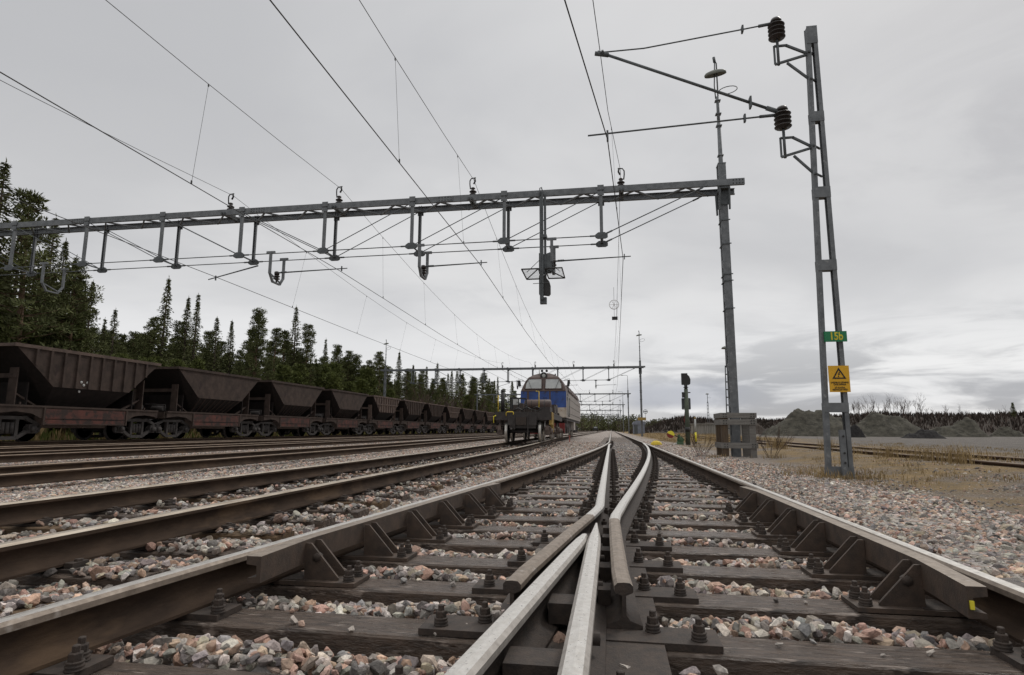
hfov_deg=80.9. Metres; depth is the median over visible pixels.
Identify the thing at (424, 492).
sleeper
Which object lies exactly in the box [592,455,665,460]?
sleeper
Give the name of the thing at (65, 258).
spruce tree
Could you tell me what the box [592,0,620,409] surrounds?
messenger wire
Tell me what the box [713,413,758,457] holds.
plank guard
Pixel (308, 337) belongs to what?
pine tree
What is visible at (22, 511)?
running rail
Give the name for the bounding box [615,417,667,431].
wood
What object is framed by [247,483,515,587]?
check rail
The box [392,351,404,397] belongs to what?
spruce tree
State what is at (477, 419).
hopper wagon
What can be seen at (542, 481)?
sleeper
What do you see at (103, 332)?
spruce tree
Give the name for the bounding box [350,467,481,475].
sleeper
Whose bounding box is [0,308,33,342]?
young pine
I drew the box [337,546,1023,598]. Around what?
sleeper
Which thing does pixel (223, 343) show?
pine tree
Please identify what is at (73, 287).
pine tree
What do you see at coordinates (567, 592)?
crossing frog
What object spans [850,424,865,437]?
black heap
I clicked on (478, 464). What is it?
sleeper
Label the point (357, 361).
pine tree
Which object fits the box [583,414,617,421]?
wire portal
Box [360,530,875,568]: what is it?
sleeper
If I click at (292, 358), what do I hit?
spruce tree
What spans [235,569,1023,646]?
sleeper
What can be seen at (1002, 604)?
stock rail
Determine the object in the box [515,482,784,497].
sleeper
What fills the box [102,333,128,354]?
pine tree
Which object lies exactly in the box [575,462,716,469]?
sleeper
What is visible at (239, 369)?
pine tree
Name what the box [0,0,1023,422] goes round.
sky
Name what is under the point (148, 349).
pine tree
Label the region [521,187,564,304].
hanging signal
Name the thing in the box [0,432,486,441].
running rail
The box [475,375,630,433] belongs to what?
wire portal
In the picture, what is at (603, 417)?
wire portal
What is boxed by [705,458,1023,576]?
gravel stones
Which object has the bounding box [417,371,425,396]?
pine tree
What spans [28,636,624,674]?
sleeper
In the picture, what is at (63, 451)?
running rail
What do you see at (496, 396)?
spruce tree
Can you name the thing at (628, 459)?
sleeper
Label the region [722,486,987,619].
check rail
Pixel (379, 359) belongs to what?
pine tree
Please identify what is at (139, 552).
sleeper
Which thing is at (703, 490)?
sleeper
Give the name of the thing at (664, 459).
sleeper
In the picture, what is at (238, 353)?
pine tree
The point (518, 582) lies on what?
closure rail
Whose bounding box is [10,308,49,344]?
young pine
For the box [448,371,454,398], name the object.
spruce tree
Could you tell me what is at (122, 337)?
pine tree
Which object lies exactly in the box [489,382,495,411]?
pine tree
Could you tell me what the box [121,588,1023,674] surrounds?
sleeper
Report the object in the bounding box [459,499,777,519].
sleeper
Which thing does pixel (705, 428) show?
loading wall
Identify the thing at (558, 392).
diesel locomotive
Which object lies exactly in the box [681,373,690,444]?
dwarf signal
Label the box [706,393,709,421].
lamp mast
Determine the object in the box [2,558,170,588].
sleeper
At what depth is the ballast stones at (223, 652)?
3.03 m
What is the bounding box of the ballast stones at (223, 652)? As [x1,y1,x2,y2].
[0,479,1023,674]
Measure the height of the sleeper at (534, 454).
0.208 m
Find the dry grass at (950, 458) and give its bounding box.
[634,432,1023,486]
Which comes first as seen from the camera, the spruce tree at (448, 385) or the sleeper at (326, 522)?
the sleeper at (326, 522)
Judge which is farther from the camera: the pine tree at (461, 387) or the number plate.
the pine tree at (461, 387)
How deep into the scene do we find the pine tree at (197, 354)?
52.19 m
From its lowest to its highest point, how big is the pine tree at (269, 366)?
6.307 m
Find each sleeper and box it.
[0,517,294,541]
[0,601,54,614]
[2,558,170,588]
[12,538,247,559]
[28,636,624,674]
[63,506,334,528]
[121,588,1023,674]
[125,498,368,517]
[176,492,389,508]
[214,486,409,500]
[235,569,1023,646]
[249,482,428,495]
[280,478,442,490]
[293,474,454,485]
[319,472,460,482]
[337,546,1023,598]
[341,470,470,477]
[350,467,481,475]
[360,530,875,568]
[369,465,488,472]
[387,463,495,470]
[394,462,501,468]
[403,519,835,547]
[410,460,506,467]
[413,459,509,465]
[426,458,513,463]
[433,456,516,461]
[435,507,875,531]
[441,456,520,459]
[447,455,524,458]
[454,453,528,458]
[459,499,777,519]
[469,451,536,455]
[480,494,816,510]
[501,487,798,502]
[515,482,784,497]
[526,479,769,492]
[536,475,763,488]
[544,472,752,483]
[551,470,738,480]
[561,468,734,477]
[563,466,726,474]
[570,464,725,472]
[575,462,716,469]
[578,461,678,468]
[581,460,675,466]
[584,458,702,464]
[587,457,700,463]
[590,456,697,462]
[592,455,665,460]
[594,454,663,459]
[595,445,639,447]
[596,454,661,458]
[597,453,684,457]
[599,452,681,456]
[600,451,656,455]
[601,451,655,454]
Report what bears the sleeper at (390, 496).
on the ground at (794, 458)
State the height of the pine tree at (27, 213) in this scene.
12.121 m
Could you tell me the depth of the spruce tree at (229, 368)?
54.45 m
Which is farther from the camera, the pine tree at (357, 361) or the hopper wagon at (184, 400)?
the pine tree at (357, 361)
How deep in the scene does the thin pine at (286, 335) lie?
63.21 m
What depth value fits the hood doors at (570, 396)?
50.05 m
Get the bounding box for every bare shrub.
[680,430,720,455]
[754,422,794,457]
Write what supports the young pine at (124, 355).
on the ground at (794, 458)
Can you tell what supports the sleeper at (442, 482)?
on the ground at (794, 458)
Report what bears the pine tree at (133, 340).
on the ground at (794, 458)
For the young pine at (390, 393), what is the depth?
81.31 m
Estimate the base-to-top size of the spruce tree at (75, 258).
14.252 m
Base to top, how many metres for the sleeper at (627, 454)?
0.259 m
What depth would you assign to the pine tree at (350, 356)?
78.33 m
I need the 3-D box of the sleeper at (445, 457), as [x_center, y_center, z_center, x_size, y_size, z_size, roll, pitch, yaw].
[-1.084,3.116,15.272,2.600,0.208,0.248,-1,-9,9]
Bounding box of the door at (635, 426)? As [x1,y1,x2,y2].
[634,425,637,433]
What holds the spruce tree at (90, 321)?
on the ground at (794, 458)
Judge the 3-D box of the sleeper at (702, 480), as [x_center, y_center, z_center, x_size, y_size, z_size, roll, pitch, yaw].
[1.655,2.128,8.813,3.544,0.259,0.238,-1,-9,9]
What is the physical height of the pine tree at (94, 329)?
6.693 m
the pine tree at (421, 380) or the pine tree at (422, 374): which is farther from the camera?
the pine tree at (422, 374)
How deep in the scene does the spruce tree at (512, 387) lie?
206.93 m
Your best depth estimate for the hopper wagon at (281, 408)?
38.63 m
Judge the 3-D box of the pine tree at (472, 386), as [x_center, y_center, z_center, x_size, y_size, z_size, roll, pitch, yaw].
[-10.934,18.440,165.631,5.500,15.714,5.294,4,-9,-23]
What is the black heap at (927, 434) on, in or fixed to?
on the ground at (794, 458)
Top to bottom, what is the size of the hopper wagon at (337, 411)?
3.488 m
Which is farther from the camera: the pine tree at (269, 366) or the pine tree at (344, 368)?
the pine tree at (344, 368)
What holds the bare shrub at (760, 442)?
on the ground at (794, 458)
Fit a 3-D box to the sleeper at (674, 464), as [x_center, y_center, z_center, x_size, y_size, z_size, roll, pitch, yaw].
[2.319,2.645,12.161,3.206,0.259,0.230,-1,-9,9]
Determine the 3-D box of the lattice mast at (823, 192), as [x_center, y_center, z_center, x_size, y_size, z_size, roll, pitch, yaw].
[5.197,-1.587,10.035,0.398,7.950,0.257,-1,-9,9]
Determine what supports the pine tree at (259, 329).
on the ground at (794, 458)
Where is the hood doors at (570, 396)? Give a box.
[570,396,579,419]
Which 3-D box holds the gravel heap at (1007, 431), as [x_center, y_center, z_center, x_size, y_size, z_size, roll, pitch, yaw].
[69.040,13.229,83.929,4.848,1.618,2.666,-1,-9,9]
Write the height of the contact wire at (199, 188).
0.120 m
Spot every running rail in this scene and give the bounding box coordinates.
[0,431,583,462]
[0,431,588,473]
[0,431,593,487]
[0,431,600,526]
[0,431,603,581]
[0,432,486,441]
[0,432,496,445]
[0,433,493,447]
[0,433,496,451]
[0,433,522,454]
[681,436,1023,467]
[697,436,1023,460]
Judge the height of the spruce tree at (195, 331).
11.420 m
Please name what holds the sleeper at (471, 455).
on the ground at (794, 458)
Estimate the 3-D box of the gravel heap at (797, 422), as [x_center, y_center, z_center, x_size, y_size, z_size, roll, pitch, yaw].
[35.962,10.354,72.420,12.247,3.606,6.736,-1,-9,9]
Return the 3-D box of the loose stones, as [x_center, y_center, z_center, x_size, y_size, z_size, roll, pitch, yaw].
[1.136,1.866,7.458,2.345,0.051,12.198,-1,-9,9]
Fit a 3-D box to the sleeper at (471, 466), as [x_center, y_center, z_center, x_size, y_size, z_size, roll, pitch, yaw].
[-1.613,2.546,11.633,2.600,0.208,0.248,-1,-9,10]
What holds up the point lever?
on the ground at (794, 458)
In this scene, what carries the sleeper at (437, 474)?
on the ground at (794, 458)
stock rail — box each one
[0,434,610,674]
[614,431,1023,644]
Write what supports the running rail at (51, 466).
on the ground at (794, 458)
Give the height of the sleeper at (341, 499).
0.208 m
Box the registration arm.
[588,113,778,141]
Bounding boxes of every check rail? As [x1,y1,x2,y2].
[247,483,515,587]
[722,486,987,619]
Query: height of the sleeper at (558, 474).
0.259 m
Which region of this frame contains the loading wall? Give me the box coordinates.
[691,424,741,434]
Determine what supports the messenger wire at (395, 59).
hanging from the wire portal at (722, 193)
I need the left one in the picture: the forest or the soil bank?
the forest
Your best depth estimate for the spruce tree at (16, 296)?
30.64 m
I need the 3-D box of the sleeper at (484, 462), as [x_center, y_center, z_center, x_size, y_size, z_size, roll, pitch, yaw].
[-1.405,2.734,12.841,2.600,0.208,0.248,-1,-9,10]
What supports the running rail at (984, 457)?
on the ground at (794, 458)
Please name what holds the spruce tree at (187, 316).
on the ground at (794, 458)
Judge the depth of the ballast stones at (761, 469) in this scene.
11.85 m
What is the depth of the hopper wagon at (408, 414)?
62.35 m
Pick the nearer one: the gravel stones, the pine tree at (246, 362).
the gravel stones
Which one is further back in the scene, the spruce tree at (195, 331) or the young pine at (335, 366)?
the young pine at (335, 366)
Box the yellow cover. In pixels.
[651,441,661,444]
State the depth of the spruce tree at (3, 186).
27.50 m
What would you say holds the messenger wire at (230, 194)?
hanging from the wire portal at (722, 193)
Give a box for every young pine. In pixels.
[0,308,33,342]
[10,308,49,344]
[49,319,93,436]
[53,314,92,430]
[113,352,136,422]
[133,356,158,423]
[151,355,167,366]
[166,358,187,366]
[186,357,205,430]
[270,364,294,382]
[290,363,309,384]
[303,362,324,386]
[318,371,342,389]
[319,364,332,384]
[327,362,345,388]
[341,380,357,391]
[352,367,379,394]
[354,379,373,394]
[386,388,395,397]
[462,394,475,409]
[482,403,492,411]
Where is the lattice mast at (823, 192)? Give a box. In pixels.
[804,25,854,478]
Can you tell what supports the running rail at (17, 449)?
on the ground at (794, 458)
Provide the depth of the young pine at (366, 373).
77.53 m
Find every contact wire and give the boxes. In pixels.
[0,72,586,416]
[0,193,510,391]
[269,0,596,413]
[564,0,622,408]
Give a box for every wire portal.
[0,57,744,456]
[380,331,644,436]
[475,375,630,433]
[516,395,624,432]
[580,400,621,420]
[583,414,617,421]
[584,406,618,419]
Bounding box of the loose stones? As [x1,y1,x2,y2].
[289,477,934,674]
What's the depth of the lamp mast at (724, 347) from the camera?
49.75 m
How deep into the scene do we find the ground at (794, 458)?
10.83 m
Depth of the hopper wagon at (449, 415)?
78.16 m
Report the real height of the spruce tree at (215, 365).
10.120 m
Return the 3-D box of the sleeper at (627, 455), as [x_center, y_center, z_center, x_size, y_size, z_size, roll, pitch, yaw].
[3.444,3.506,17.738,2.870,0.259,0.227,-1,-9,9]
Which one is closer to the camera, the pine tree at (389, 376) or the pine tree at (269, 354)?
the pine tree at (269, 354)
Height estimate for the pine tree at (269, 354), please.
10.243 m
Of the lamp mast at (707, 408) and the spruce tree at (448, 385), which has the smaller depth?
the lamp mast at (707, 408)
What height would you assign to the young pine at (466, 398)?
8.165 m
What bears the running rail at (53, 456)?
on the ground at (794, 458)
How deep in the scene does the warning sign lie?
9.63 m
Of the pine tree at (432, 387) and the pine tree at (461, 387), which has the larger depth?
the pine tree at (461, 387)
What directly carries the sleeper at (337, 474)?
on the ground at (794, 458)
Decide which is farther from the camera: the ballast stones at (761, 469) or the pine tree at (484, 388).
the pine tree at (484, 388)
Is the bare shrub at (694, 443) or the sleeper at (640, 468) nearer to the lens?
the sleeper at (640, 468)
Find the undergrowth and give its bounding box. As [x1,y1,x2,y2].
[0,428,486,440]
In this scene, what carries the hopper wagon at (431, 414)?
on the running rail at (183, 438)
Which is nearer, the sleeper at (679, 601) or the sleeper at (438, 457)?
the sleeper at (679, 601)
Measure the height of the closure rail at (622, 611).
0.158 m
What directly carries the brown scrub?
on the hillside
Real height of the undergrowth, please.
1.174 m
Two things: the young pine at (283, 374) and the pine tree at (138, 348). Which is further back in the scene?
the young pine at (283, 374)
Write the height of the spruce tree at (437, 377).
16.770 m
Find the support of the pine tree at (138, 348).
on the ground at (794, 458)
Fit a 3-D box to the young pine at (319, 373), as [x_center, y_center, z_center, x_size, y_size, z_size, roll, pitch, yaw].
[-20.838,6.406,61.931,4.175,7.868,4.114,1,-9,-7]
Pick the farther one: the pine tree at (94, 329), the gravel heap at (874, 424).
the gravel heap at (874, 424)
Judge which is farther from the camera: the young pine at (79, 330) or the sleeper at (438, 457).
the young pine at (79, 330)
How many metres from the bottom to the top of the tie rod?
0.282 m
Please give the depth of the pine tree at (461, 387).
156.70 m
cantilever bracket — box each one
[767,16,816,81]
[774,105,821,177]
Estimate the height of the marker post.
1.500 m
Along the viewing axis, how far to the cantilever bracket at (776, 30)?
10.68 m
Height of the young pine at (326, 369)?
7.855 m
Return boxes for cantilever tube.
[595,50,779,112]
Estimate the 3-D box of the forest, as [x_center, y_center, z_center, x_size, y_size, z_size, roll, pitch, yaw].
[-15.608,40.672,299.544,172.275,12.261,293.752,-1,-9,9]
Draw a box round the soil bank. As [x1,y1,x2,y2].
[705,422,765,433]
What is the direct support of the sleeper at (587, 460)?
on the ground at (794, 458)
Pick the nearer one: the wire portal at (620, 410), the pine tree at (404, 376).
the pine tree at (404, 376)
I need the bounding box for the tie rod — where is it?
[604,22,769,52]
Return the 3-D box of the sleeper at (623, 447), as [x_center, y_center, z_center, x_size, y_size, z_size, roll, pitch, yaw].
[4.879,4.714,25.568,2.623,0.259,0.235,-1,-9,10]
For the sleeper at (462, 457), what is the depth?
15.83 m
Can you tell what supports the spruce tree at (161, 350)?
on the ground at (794, 458)
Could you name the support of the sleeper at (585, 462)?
on the ground at (794, 458)
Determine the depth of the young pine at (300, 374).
54.93 m
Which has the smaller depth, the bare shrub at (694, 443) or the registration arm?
the registration arm
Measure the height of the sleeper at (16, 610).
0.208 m
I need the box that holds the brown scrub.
[630,410,1023,433]
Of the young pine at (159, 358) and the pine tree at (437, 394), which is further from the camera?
the pine tree at (437, 394)
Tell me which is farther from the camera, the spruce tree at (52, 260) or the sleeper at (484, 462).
the spruce tree at (52, 260)
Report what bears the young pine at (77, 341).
on the ground at (794, 458)
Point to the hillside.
(985, 426)
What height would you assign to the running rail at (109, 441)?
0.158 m
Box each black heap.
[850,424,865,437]
[901,429,946,438]
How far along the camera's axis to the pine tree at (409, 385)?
102.71 m
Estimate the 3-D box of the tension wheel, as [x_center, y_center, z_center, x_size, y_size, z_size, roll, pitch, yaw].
[5.131,-1.912,30.204,0.500,2.080,0.100,-1,-9,9]
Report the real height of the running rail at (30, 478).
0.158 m
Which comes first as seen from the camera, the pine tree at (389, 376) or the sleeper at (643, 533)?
the sleeper at (643, 533)
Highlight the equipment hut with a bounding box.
[632,420,644,433]
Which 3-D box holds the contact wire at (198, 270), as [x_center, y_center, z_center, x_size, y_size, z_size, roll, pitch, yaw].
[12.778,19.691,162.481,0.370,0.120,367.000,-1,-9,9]
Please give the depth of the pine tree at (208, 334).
54.07 m
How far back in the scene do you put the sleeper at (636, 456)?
17.08 m
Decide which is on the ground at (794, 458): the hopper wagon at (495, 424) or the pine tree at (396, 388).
the pine tree at (396, 388)
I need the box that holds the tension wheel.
[609,282,618,319]
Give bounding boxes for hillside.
[645,416,1023,434]
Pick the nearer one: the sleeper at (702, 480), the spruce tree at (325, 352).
the sleeper at (702, 480)
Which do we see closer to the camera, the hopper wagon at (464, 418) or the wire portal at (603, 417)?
the hopper wagon at (464, 418)
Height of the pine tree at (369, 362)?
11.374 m
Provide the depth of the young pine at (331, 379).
61.03 m
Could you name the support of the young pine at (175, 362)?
on the ground at (794, 458)
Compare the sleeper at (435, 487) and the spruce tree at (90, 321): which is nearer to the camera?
the sleeper at (435, 487)
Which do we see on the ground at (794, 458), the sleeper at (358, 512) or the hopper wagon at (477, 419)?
the sleeper at (358, 512)
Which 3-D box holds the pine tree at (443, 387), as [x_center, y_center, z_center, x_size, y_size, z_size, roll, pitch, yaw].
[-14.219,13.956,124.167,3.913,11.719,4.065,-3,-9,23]
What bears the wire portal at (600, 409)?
on the ground at (794, 458)
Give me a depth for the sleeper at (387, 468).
10.92 m
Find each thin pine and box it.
[264,327,285,379]
[279,330,291,361]
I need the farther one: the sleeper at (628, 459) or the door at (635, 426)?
the door at (635, 426)
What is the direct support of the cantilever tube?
attached to the cantilever bracket at (782, 121)
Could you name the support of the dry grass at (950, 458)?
on the ground at (794, 458)
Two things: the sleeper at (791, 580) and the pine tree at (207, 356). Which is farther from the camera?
the pine tree at (207, 356)
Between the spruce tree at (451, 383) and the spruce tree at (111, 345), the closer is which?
the spruce tree at (111, 345)
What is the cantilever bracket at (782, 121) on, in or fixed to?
attached to the lattice mast at (823, 192)
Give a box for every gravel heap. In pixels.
[761,408,867,436]
[856,412,920,436]
[929,417,990,436]
[989,426,1023,436]
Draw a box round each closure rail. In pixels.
[501,444,610,614]
[606,443,651,629]
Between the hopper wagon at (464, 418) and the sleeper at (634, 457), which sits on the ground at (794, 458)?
the sleeper at (634, 457)
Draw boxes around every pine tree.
[0,187,80,435]
[32,260,105,434]
[87,326,110,355]
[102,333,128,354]
[117,333,133,356]
[126,331,140,359]
[126,332,147,359]
[134,316,167,359]
[167,320,189,365]
[186,339,204,358]
[199,330,221,368]
[203,348,213,363]
[216,341,231,370]
[233,307,269,378]
[234,349,244,367]
[235,330,261,372]
[235,361,244,374]
[257,360,277,380]
[264,340,277,370]
[296,324,321,386]
[317,357,327,364]
[330,344,346,384]
[340,357,347,383]
[342,350,359,385]
[345,353,362,383]
[365,360,374,374]
[372,351,393,395]
[383,366,398,396]
[393,380,402,399]
[401,368,410,398]
[406,382,413,399]
[407,381,419,401]
[415,376,425,402]
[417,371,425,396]
[424,389,432,402]
[428,378,438,402]
[432,389,441,403]
[438,377,449,403]
[454,374,466,406]
[467,376,479,409]
[474,373,494,411]
[487,398,493,412]
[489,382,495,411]
[1009,403,1015,416]
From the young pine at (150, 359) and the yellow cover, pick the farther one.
the young pine at (150, 359)
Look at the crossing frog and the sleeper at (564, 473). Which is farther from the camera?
the sleeper at (564, 473)
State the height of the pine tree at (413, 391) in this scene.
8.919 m
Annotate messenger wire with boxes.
[0,80,522,393]
[106,0,591,415]
[359,0,589,403]
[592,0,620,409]
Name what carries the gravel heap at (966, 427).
on the ground at (794, 458)
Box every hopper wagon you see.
[0,342,160,441]
[119,366,260,439]
[232,380,324,436]
[295,389,368,435]
[344,395,400,434]
[379,400,425,433]
[406,403,444,433]
[428,406,460,432]
[446,408,473,432]
[462,410,484,432]
[474,412,493,432]
[492,413,499,431]
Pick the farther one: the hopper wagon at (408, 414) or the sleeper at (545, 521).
the hopper wagon at (408, 414)
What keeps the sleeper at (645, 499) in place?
on the ground at (794, 458)
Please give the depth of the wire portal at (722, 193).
20.02 m
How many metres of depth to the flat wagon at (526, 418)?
26.62 m
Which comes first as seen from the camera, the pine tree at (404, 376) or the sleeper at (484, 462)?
the sleeper at (484, 462)
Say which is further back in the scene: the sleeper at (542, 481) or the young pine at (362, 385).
the young pine at (362, 385)
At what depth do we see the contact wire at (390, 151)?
10.85 m
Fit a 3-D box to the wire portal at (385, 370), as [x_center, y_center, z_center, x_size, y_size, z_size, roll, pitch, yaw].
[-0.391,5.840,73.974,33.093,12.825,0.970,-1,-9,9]
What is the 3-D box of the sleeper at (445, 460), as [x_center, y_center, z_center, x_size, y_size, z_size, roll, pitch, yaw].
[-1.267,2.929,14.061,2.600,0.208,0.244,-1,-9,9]
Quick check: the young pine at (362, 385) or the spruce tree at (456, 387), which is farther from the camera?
the spruce tree at (456, 387)
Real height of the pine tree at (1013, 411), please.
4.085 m
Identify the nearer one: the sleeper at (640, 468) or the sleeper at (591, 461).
the sleeper at (640, 468)
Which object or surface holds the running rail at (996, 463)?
on the ground at (794, 458)
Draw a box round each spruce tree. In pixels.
[0,158,29,435]
[0,237,35,312]
[22,214,67,429]
[47,238,70,431]
[65,254,86,330]
[84,280,100,346]
[99,317,108,354]
[106,310,123,355]
[149,279,174,366]
[172,298,193,363]
[183,293,202,365]
[204,317,226,372]
[223,321,237,373]
[284,305,303,370]
[322,340,327,362]
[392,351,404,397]
[423,367,428,399]
[436,363,439,396]
[446,373,452,400]
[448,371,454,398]
[452,371,459,400]
[494,377,500,409]
[509,381,513,406]
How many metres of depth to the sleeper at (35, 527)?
4.26 m
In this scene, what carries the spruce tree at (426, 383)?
on the ground at (794, 458)
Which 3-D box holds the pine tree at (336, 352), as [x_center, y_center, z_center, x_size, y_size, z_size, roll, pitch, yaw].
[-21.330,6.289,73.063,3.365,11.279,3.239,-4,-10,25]
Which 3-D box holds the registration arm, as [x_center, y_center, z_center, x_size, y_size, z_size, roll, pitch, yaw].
[3.056,-3.774,10.790,3.361,0.310,0.080,-1,-9,9]
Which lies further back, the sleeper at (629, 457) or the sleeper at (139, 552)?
the sleeper at (629, 457)
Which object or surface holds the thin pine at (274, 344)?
on the ground at (794, 458)
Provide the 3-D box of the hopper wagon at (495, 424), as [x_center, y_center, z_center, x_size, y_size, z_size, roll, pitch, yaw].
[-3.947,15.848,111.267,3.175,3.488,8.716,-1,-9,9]
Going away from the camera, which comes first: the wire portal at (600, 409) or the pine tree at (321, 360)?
the pine tree at (321, 360)
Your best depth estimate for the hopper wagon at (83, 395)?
23.32 m
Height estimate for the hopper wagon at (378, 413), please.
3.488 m
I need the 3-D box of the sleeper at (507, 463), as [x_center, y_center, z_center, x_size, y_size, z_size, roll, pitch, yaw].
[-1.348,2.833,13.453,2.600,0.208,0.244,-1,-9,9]
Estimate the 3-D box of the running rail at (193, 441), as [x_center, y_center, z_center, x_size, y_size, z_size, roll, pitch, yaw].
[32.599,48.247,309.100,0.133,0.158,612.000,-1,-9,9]
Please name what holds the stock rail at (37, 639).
on the sleeper
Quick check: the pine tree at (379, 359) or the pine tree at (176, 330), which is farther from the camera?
the pine tree at (379, 359)
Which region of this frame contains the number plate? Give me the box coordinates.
[823,331,846,341]
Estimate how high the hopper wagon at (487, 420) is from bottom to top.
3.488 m
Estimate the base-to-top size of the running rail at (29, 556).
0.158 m
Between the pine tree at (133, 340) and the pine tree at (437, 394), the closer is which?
the pine tree at (133, 340)
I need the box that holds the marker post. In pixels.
[694,417,696,442]
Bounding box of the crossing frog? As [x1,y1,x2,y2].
[444,523,671,674]
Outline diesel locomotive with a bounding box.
[518,369,579,437]
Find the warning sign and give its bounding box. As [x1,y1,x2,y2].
[828,365,850,391]
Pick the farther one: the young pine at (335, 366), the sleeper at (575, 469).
the young pine at (335, 366)
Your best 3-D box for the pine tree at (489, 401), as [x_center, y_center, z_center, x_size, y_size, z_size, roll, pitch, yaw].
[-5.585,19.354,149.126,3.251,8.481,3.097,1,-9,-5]
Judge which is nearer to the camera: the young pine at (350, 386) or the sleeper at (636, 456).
the sleeper at (636, 456)
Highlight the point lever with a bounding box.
[663,430,683,444]
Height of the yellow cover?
0.240 m
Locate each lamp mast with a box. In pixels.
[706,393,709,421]
[721,346,729,436]
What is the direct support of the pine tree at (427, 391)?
on the ground at (794, 458)
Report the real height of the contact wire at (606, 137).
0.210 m
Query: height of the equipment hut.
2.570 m
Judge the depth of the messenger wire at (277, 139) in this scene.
14.23 m
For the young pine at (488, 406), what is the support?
on the ground at (794, 458)
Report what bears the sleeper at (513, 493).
on the ground at (794, 458)
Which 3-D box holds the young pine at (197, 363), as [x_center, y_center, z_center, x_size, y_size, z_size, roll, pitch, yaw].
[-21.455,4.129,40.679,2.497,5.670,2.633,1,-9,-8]
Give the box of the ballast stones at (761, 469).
[0,441,897,494]
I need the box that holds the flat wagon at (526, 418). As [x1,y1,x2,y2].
[493,390,562,441]
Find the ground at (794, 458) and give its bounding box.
[0,430,1023,670]

